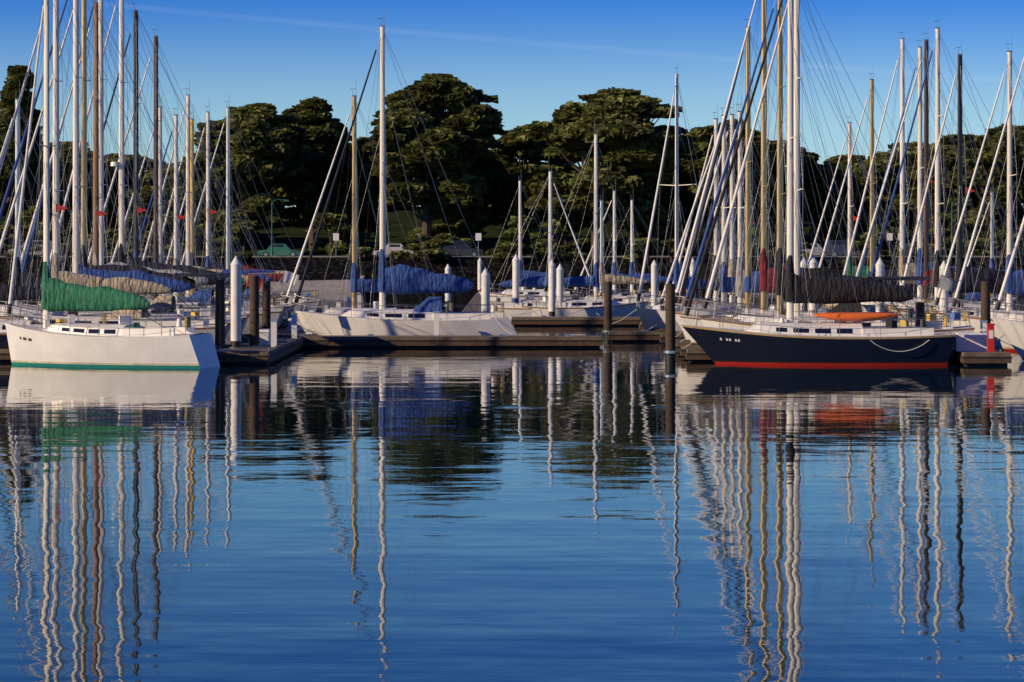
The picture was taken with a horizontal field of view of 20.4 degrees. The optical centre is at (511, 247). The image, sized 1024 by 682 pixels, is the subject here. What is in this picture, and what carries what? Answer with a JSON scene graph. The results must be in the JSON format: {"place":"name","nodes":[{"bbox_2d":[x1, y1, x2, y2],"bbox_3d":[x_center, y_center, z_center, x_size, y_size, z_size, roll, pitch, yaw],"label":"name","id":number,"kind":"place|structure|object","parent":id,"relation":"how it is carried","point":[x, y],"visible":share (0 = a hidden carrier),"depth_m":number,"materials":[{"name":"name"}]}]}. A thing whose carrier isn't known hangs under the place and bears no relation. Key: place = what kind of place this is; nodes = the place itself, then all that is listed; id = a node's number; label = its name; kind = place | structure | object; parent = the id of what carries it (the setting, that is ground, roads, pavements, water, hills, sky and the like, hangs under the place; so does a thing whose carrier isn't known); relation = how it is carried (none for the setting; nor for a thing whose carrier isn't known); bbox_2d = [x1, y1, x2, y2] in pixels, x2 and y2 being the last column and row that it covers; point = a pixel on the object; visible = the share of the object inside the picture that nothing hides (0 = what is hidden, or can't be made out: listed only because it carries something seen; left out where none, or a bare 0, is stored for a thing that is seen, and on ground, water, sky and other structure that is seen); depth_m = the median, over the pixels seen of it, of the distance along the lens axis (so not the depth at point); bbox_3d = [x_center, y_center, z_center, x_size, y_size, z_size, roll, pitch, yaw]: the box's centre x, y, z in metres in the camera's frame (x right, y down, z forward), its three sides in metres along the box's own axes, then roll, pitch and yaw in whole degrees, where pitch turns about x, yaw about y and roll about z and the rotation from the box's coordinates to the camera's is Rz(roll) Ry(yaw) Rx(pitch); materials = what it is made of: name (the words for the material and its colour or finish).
{"place":"outdoors","nodes":[
{"label":"outdoors","id":0,"kind":"place"},
{"bbox_2d":[0,111,110,348],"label":"sailboat","id":1,"kind":"object","parent":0,"point":[21,292],"visible":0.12,"depth_m":108.85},
{"bbox_2d":[0,256,1019,257],"bbox_3d":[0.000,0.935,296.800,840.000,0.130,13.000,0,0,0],"label":"shore road","id":2,"kind":"structure","parent":0,"point":[511,257],"depth_m":290.30,"materials":[{"name":"grey asphalt"}]},
{"bbox_2d":[438,240,482,255],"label":"car","id":3,"kind":"object","parent":2,"relation":"on","point":[462,247],"visible":0.62,"depth_m":293.37,"materials":[{"name":"grey paint"}]},
{"bbox_2d":[0,292,1023,681],"bbox_3d":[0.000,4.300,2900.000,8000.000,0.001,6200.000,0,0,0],"label":"water","id":4,"kind":"structure","parent":0,"point":[624,512],"depth_m":45.18,"materials":[{"name":"blue liquid"}]},
{"bbox_2d":[0,80,92,306],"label":"sailboat","id":5,"kind":"object","parent":4,"relation":"on","point":[23,280],"visible":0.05,"depth_m":120.94,"materials":[{"name":"white metal"}]},
{"bbox_2d":[0,0,225,368],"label":"white sailboat","id":6,"kind":"object","parent":4,"relation":"on","point":[125,342],"visible":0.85,"depth_m":103.15,"materials":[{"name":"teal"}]},
{"bbox_2d":[0,0,230,343],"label":"sailboat","id":7,"kind":"object","parent":4,"relation":"on","point":[126,284],"visible":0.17,"depth_m":109.92,"materials":[{"name":"beige"}]},
{"bbox_2d":[0,0,247,343],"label":"sailboat","id":8,"kind":"object","parent":4,"relation":"on","point":[172,284],"visible":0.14,"depth_m":114.43,"materials":[{"name":"white"}]},
{"bbox_2d":[0,0,247,332],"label":"sailboat","id":9,"kind":"object","parent":4,"relation":"on","point":[84,208],"visible":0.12,"depth_m":118.93,"materials":[{"name":"white metal"}]},
{"bbox_2d":[12,0,261,333],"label":"sailboat","id":10,"kind":"object","parent":4,"relation":"on","point":[199,280],"visible":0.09,"depth_m":127.93,"materials":[{"name":"white metal"}]},
{"bbox_2d":[13,0,262,335],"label":"sailboat","id":11,"kind":"object","parent":4,"relation":"on","point":[168,299],"visible":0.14,"depth_m":123.44,"materials":[{"name":"white metal"}]},
{"bbox_2d":[39,0,287,330],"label":"sailboat","id":12,"kind":"object","parent":4,"relation":"on","point":[278,314],"visible":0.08,"depth_m":132.43,"materials":[{"name":"white metal"}]},
{"bbox_2d":[62,2,288,324],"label":"sailboat","id":13,"kind":"object","parent":4,"relation":"on","point":[198,294],"visible":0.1,"depth_m":136.93,"materials":[{"name":"white"}]},
{"bbox_2d":[111,91,246,301],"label":"sailboat","id":14,"kind":"object","parent":4,"relation":"on","point":[161,257],"visible":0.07,"depth_m":145.96,"materials":[{"name":"white metal"}]},
{"bbox_2d":[88,20,296,320],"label":"sailboat","id":15,"kind":"object","parent":4,"relation":"on","point":[287,277],"visible":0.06,"depth_m":141.44,"materials":[{"name":"white metal"}]},
{"bbox_2d":[139,99,261,302],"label":"sailboat","id":16,"kind":"object","parent":4,"relation":"on","point":[175,190],"visible":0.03,"depth_m":150.44,"materials":[{"name":"white metal"}]},
{"bbox_2d":[143,80,294,318],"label":"sailboat","id":17,"kind":"object","parent":4,"relation":"on","point":[187,177],"visible":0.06,"depth_m":154.94,"materials":[{"name":"white metal"}]},
{"bbox_2d":[215,280,225,354],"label":"piling","id":18,"kind":"object","parent":4,"relation":"in","point":[220,313],"visible":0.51,"depth_m":106.84,"materials":[{"name":"brown wood"}]},
{"bbox_2d":[144,104,298,304],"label":"sailboat","id":19,"kind":"object","parent":4,"relation":"on","point":[192,173],"visible":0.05,"depth_m":159.45,"materials":[{"name":"beige metal"}]},
{"bbox_2d":[166,99,304,310],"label":"sailboat","id":20,"kind":"object","parent":4,"relation":"on","point":[211,211],"visible":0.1,"depth_m":163.94,"materials":[{"name":"white metal"}]},
{"bbox_2d":[229,256,242,347],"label":"piling","id":21,"kind":"object","parent":4,"relation":"in","point":[235,264],"visible":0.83,"depth_m":108.34,"materials":[{"name":"white plastic"}]},
{"bbox_2d":[181,101,323,311],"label":"sailboat","id":22,"kind":"object","parent":4,"relation":"on","point":[276,277],"visible":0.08,"depth_m":168.44,"materials":[{"name":"white metal"}]},
{"bbox_2d":[249,276,260,345],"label":"piling","id":23,"kind":"object","parent":4,"relation":"in","point":[254,315],"visible":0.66,"depth_m":110.34,"materials":[{"name":"brown wood"}]},
{"bbox_2d":[262,281,270,328],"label":"piling","id":24,"kind":"object","parent":4,"relation":"in","point":[266,309],"visible":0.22,"depth_m":125.84,"materials":[{"name":"brown wood"}]},
{"bbox_2d":[218,294,361,364],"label":"dock","id":25,"kind":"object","parent":4,"relation":"on","point":[272,347],"visible":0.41,"depth_m":109.50,"materials":[{"name":"brown wood"}]},
{"bbox_2d":[282,95,452,326],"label":"sailboat","id":26,"kind":"object","parent":4,"relation":"on","point":[358,285],"visible":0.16,"depth_m":133.44,"materials":[{"name":"white metal"}]},
{"bbox_2d":[285,18,517,334],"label":"sailboat","id":27,"kind":"object","parent":4,"relation":"on","point":[399,279],"visible":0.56,"depth_m":125.73,"materials":[{"name":"white"}]},
{"bbox_2d":[277,311,603,347],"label":"dock","id":28,"kind":"object","parent":4,"relation":"on","point":[436,339],"visible":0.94,"depth_m":122.00,"materials":[{"name":"brown wood"}]},
{"bbox_2d":[481,268,489,311],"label":"piling","id":29,"kind":"object","parent":4,"relation":"in","point":[485,289],"visible":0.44,"depth_m":129.82,"materials":[{"name":"white plastic"}]},
{"bbox_2d":[512,255,519,301],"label":"piling","id":30,"kind":"object","parent":4,"relation":"in","point":[515,277],"visible":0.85,"depth_m":160.37,"materials":[{"name":"white plastic"}]},
{"bbox_2d":[478,180,577,301],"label":"sailboat","id":31,"kind":"object","parent":4,"relation":"on","point":[524,274],"visible":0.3,"depth_m":199.85,"materials":[{"name":"white"}]},
{"bbox_2d":[490,165,600,321],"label":"sailboat","id":32,"kind":"object","parent":4,"relation":"on","point":[514,308],"visible":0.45,"depth_m":160.86,"materials":[{"name":"white"}]},
{"bbox_2d":[547,260,556,316],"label":"piling","id":33,"kind":"object","parent":4,"relation":"in","point":[551,287],"visible":0.76,"depth_m":158.44,"materials":[{"name":"white plastic"}]},
{"bbox_2d":[511,315,640,325],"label":"dock","id":34,"kind":"object","parent":4,"relation":"on","point":[544,320],"visible":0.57,"depth_m":156.00,"materials":[{"name":"brown wood"}]},
{"bbox_2d":[521,120,648,316],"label":"sailboat","id":35,"kind":"object","parent":4,"relation":"on","point":[573,307],"visible":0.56,"depth_m":160.43,"materials":[{"name":"white"}]},
{"bbox_2d":[602,281,613,340],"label":"piling","id":36,"kind":"object","parent":4,"relation":"in","point":[607,306],"visible":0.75,"depth_m":131.04,"materials":[{"name":"brown wood"}]},
{"bbox_2d":[564,195,662,308],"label":"sailboat","id":37,"kind":"object","parent":4,"relation":"on","point":[623,279],"visible":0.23,"depth_m":175.88,"materials":[{"name":"white"}]},
{"bbox_2d":[573,185,665,303],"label":"sailboat","id":38,"kind":"object","parent":4,"relation":"on","point":[613,270],"visible":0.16,"depth_m":180.94,"materials":[{"name":"white metal"}]},
{"bbox_2d":[592,199,687,296],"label":"sailboat","id":39,"kind":"object","parent":4,"relation":"on","point":[632,265],"visible":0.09,"depth_m":185.94,"materials":[{"name":"white metal"}]},
{"bbox_2d":[607,330,681,341],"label":"dock","id":40,"kind":"object","parent":4,"relation":"on","point":[635,336],"visible":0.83,"depth_m":129.60,"materials":[{"name":"brown wood"}]},
{"bbox_2d":[663,284,677,363],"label":"piling","id":41,"kind":"object","parent":4,"relation":"in","point":[670,351],"visible":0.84,"depth_m":105.04,"materials":[{"name":"brown wood"}]},
{"bbox_2d":[612,74,744,330],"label":"sailboat","id":42,"kind":"object","parent":4,"relation":"on","point":[650,318],"visible":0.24,"depth_m":136.84,"materials":[{"name":"blue"}]},
{"bbox_2d":[672,103,784,307],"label":"sailboat","id":43,"kind":"object","parent":4,"relation":"on","point":[715,132],"visible":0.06,"depth_m":143.94,"materials":[{"name":"white metal"}]},
{"bbox_2d":[649,107,833,330],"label":"sailboat","id":44,"kind":"object","parent":4,"relation":"on","point":[728,288],"visible":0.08,"depth_m":131.40,"materials":[{"name":"white metal"}]},
{"bbox_2d":[675,107,825,310],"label":"sailboat","id":45,"kind":"object","parent":4,"relation":"on","point":[731,262],"visible":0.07,"depth_m":132.94,"materials":[{"name":"white metal"}]},
{"bbox_2d":[681,104,830,329],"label":"sailboat","id":46,"kind":"object","parent":4,"relation":"on","point":[739,284],"visible":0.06,"depth_m":127.94,"materials":[{"name":"white metal"}]},
{"bbox_2d":[675,19,893,338],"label":"sailboat","id":47,"kind":"object","parent":4,"relation":"on","point":[748,244],"visible":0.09,"depth_m":123.94,"materials":[{"name":"white"}]},
{"bbox_2d":[679,0,936,340],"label":"sailboat","id":48,"kind":"object","parent":4,"relation":"on","point":[838,308],"visible":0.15,"depth_m":112.12,"materials":[{"name":"white metal"}]},
{"bbox_2d":[675,0,955,341],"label":"sailboat","id":49,"kind":"object","parent":4,"relation":"on","point":[770,286],"visible":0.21,"depth_m":115.93,"materials":[{"name":"white"}]},
{"bbox_2d":[680,0,955,365],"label":"sailboat","id":50,"kind":"object","parent":4,"relation":"on","point":[841,341],"visible":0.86,"depth_m":104.35,"materials":[{"name":"blue"}]},
{"bbox_2d":[699,0,974,361],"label":"sailboat","id":51,"kind":"object","parent":4,"relation":"on","point":[954,316],"visible":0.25,"depth_m":108.53,"materials":[{"name":"white metal"}]},
{"bbox_2d":[808,117,932,293],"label":"sailboat","id":52,"kind":"object","parent":4,"relation":"on","point":[852,269],"visible":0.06,"depth_m":161.94,"materials":[{"name":"white metal"}]},
{"bbox_2d":[818,65,968,308],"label":"sailboat","id":53,"kind":"object","parent":4,"relation":"on","point":[872,141],"visible":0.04,"depth_m":155.94,"materials":[{"name":"white metal"}]},
{"bbox_2d":[843,32,1015,300],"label":"sailboat","id":54,"kind":"object","parent":4,"relation":"on","point":[902,265],"visible":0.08,"depth_m":149.93,"materials":[{"name":"white metal"}]},
{"bbox_2d":[855,39,1023,311],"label":"sailboat","id":55,"kind":"object","parent":4,"relation":"on","point":[929,272],"visible":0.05,"depth_m":139.94,"materials":[{"name":"white"}]},
{"bbox_2d":[858,31,1023,306],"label":"sailboat","id":56,"kind":"object","parent":4,"relation":"on","point":[919,240],"visible":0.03,"depth_m":144.94,"materials":[{"name":"white metal"}]},
{"bbox_2d":[862,27,1023,311],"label":"sailboat","id":57,"kind":"object","parent":4,"relation":"on","point":[938,156],"visible":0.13,"depth_m":134.93,"materials":[{"name":"white metal"}]},
{"bbox_2d":[895,47,1023,315],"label":"sailboat","id":58,"kind":"object","parent":4,"relation":"on","point":[970,278],"visible":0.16,"depth_m":129.93,"materials":[{"name":"white metal"}]},
{"bbox_2d":[931,33,1023,321],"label":"sailboat","id":59,"kind":"object","parent":4,"relation":"on","point":[1013,285],"visible":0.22,"depth_m":124.93,"materials":[{"name":"white"}]},
{"bbox_2d":[943,314,1011,365],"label":"dock","id":60,"kind":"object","parent":4,"relation":"on","point":[969,349],"visible":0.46,"depth_m":104.87,"materials":[{"name":"brown wood"}]},
{"bbox_2d":[948,58,1023,350],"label":"sailboat","id":61,"kind":"object","parent":4,"relation":"on","point":[1003,343],"visible":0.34,"depth_m":118.99,"materials":[{"name":"white"}]},
{"bbox_2d":[981,281,990,322],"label":"piling","id":62,"kind":"object","parent":4,"relation":"in","point":[985,302],"visible":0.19,"depth_m":109.84,"materials":[{"name":"brown wood"}]},
{"bbox_2d":[967,186,1023,299],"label":"sailboat","id":63,"kind":"object","parent":4,"relation":"on","point":[991,211],"visible":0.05,"depth_m":169.94,"materials":[{"name":"white metal"}]},
{"bbox_2d":[991,217,1023,360],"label":"white sailboat","id":64,"kind":"object","parent":4,"relation":"on","point":[1012,331],"visible":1,"depth_m":107.91,"materials":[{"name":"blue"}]},
{"bbox_2d":[0,206,1023,291],"bbox_3d":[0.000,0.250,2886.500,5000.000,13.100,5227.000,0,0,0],"label":"terrain","id":65,"kind":"structure","parent":0,"point":[297,235],"depth_m":286.74,"materials":[{"name":"green plant"}]},
{"bbox_2d":[0,65,42,253],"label":"tree","id":66,"kind":"object","parent":65,"relation":"on","point":[9,93],"visible":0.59,"depth_m":330.95,"materials":[{"name":"green plant"}]},
{"bbox_2d":[21,141,92,233],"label":"tree","id":67,"kind":"object","parent":65,"relation":"on","point":[67,147],"visible":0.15,"depth_m":345.91,"materials":[{"name":"green plant"}]},
{"bbox_2d":[40,153,165,233],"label":"tree","id":68,"kind":"object","parent":65,"relation":"on","point":[110,207],"visible":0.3,"depth_m":338.66,"materials":[{"name":"green plant"}]},
{"bbox_2d":[115,213,173,255],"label":"hedge bush","id":69,"kind":"object","parent":65,"relation":"on","point":[129,220],"visible":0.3,"depth_m":317.43,"materials":[{"name":"green plant"}]},
{"bbox_2d":[125,162,205,241],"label":"tree","id":70,"kind":"object","parent":65,"relation":"on","point":[147,196],"visible":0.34,"depth_m":333.29,"materials":[{"name":"green plant"}]},
{"bbox_2d":[196,221,235,247],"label":"hedge bush","id":71,"kind":"object","parent":65,"relation":"on","point":[220,234],"visible":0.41,"depth_m":321.34,"materials":[{"name":"green plant"}]},
{"bbox_2d":[205,236,251,259],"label":"bush","id":72,"kind":"object","parent":65,"relation":"on","point":[232,254],"visible":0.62,"depth_m":286.64,"materials":[{"name":"green plant"}]},
{"bbox_2d":[222,219,262,252],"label":"young tree","id":73,"kind":"object","parent":65,"relation":"on","point":[238,230],"visible":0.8,"depth_m":316.02,"materials":[{"name":"green plant"}]},
{"bbox_2d":[182,103,311,252],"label":"tree","id":74,"kind":"object","parent":65,"relation":"on","point":[276,152],"visible":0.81,"depth_m":318.87,"materials":[{"name":"green plant"}]},
{"bbox_2d":[259,255,363,291],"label":"boat ramp slab","id":75,"kind":"object","parent":65,"relation":"on","point":[331,285],"visible":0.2,"depth_m":278.78,"materials":[{"name":"concrete"}]},
{"bbox_2d":[268,96,370,250],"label":"tree","id":76,"kind":"object","parent":65,"relation":"on","point":[322,126],"visible":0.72,"depth_m":330.36,"materials":[{"name":"green plant"}]},
{"bbox_2d":[313,212,351,255],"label":"hedge bush","id":77,"kind":"object","parent":65,"relation":"on","point":[339,247],"visible":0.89,"depth_m":313.70,"materials":[{"name":"green plant"}]},
{"bbox_2d":[310,230,378,247],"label":"hedge bush","id":78,"kind":"object","parent":65,"relation":"on","point":[321,243],"visible":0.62,"depth_m":324.78,"materials":[{"name":"green plant"}]},
{"bbox_2d":[322,136,397,242],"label":"tree","id":79,"kind":"object","parent":65,"relation":"on","point":[369,216],"visible":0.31,"depth_m":336.31,"materials":[{"name":"green plant"}]},
{"bbox_2d":[388,233,445,258],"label":"bush","id":80,"kind":"object","parent":65,"relation":"on","point":[397,254],"visible":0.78,"depth_m":288.23,"materials":[{"name":"green plant"}]},
{"bbox_2d":[405,239,453,259],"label":"bush","id":81,"kind":"object","parent":65,"relation":"on","point":[437,253],"visible":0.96,"depth_m":285.92,"materials":[{"name":"green plant"}]},
{"bbox_2d":[361,73,507,235],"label":"tree","id":82,"kind":"object","parent":65,"relation":"on","point":[465,127],"visible":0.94,"depth_m":313.56,"materials":[{"name":"green plant"}]},
{"bbox_2d":[451,158,504,239],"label":"tree","id":83,"kind":"object","parent":65,"relation":"on","point":[481,218],"visible":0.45,"depth_m":320.97,"materials":[{"name":"green plant"}]},
{"bbox_2d":[485,243,517,263],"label":"bush","id":84,"kind":"object","parent":65,"relation":"on","point":[502,251],"visible":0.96,"depth_m":285.57,"materials":[{"name":"green plant"}]},
{"bbox_2d":[495,215,547,255],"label":"bush","id":85,"kind":"object","parent":65,"relation":"on","point":[506,236],"visible":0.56,"depth_m":299.25,"materials":[{"name":"green plant"}]},
{"bbox_2d":[486,125,580,245],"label":"tree","id":86,"kind":"object","parent":65,"relation":"on","point":[520,145],"visible":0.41,"depth_m":324.69,"materials":[{"name":"green plant"}]},
{"bbox_2d":[530,239,560,261],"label":"bush","id":87,"kind":"object","parent":65,"relation":"on","point":[540,255],"visible":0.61,"depth_m":287.11,"materials":[{"name":"green plant"}]},
{"bbox_2d":[540,214,590,252],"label":"hedge bush","id":88,"kind":"object","parent":65,"relation":"on","point":[576,223],"visible":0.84,"depth_m":313.32,"materials":[{"name":"green plant"}]},
{"bbox_2d":[508,87,697,255],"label":"tree","id":89,"kind":"object","parent":65,"relation":"on","point":[631,140],"visible":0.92,"depth_m":307.18,"materials":[{"name":"green plant"}]},
{"bbox_2d":[603,221,669,252],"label":"hedge bush","id":90,"kind":"object","parent":65,"relation":"on","point":[660,234],"visible":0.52,"depth_m":316.97,"materials":[{"name":"green plant"}]},
{"bbox_2d":[624,237,669,262],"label":"bush","id":91,"kind":"object","parent":65,"relation":"on","point":[639,249],"visible":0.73,"depth_m":286.25,"materials":[{"name":"green plant"}]},
{"bbox_2d":[638,156,688,247],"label":"tree","id":92,"kind":"object","parent":65,"relation":"on","point":[666,196],"visible":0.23,"depth_m":328.69,"materials":[{"name":"green plant"}]},
{"bbox_2d":[654,218,704,248],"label":"hedge bush","id":93,"kind":"object","parent":65,"relation":"on","point":[663,224],"visible":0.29,"depth_m":321.36,"materials":[{"name":"green plant"}]},
{"bbox_2d":[668,118,776,228],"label":"tree","id":94,"kind":"object","parent":65,"relation":"on","point":[704,134],"visible":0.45,"depth_m":329.02,"materials":[{"name":"green plant"}]},
{"bbox_2d":[743,140,821,243],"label":"tree","id":95,"kind":"object","parent":65,"relation":"on","point":[804,171],"visible":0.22,"depth_m":336.02,"materials":[{"name":"green plant"}]},
{"bbox_2d":[800,222,847,245],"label":"hedge bush","id":96,"kind":"object","parent":65,"relation":"on","point":[808,238],"visible":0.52,"depth_m":326.09,"materials":[{"name":"green plant"}]},
{"bbox_2d":[800,154,894,238],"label":"tree","id":97,"kind":"object","parent":65,"relation":"on","point":[820,187],"visible":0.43,"depth_m":338.62,"materials":[{"name":"green plant"}]},
{"bbox_2d":[859,231,906,255],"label":"bush","id":98,"kind":"object","parent":65,"relation":"on","point":[884,249],"visible":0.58,"depth_m":303.85,"materials":[{"name":"green plant"}]},
{"bbox_2d":[846,141,943,237],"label":"tree","id":99,"kind":"object","parent":65,"relation":"on","point":[857,198],"visible":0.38,"depth_m":334.33,"materials":[{"name":"green plant"}]},
{"bbox_2d":[897,134,986,237],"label":"tree","id":100,"kind":"object","parent":65,"relation":"on","point":[974,200],"visible":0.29,"depth_m":327.74,"materials":[{"name":"green plant"}]},
{"bbox_2d":[955,214,1006,255],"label":"hedge bush","id":101,"kind":"object","parent":65,"relation":"on","point":[971,222],"visible":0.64,"depth_m":315.82,"materials":[{"name":"green plant"}]},
{"bbox_2d":[952,123,1023,252],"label":"tree","id":102,"kind":"object","parent":65,"relation":"on","point":[987,158],"visible":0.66,"depth_m":319.47,"materials":[{"name":"green plant"}]},
{"bbox_2d":[0,0,1023,207],"label":"sky","id":103,"kind":"structure","parent":0,"point":[537,56],"materials":[{"name":"blue"}]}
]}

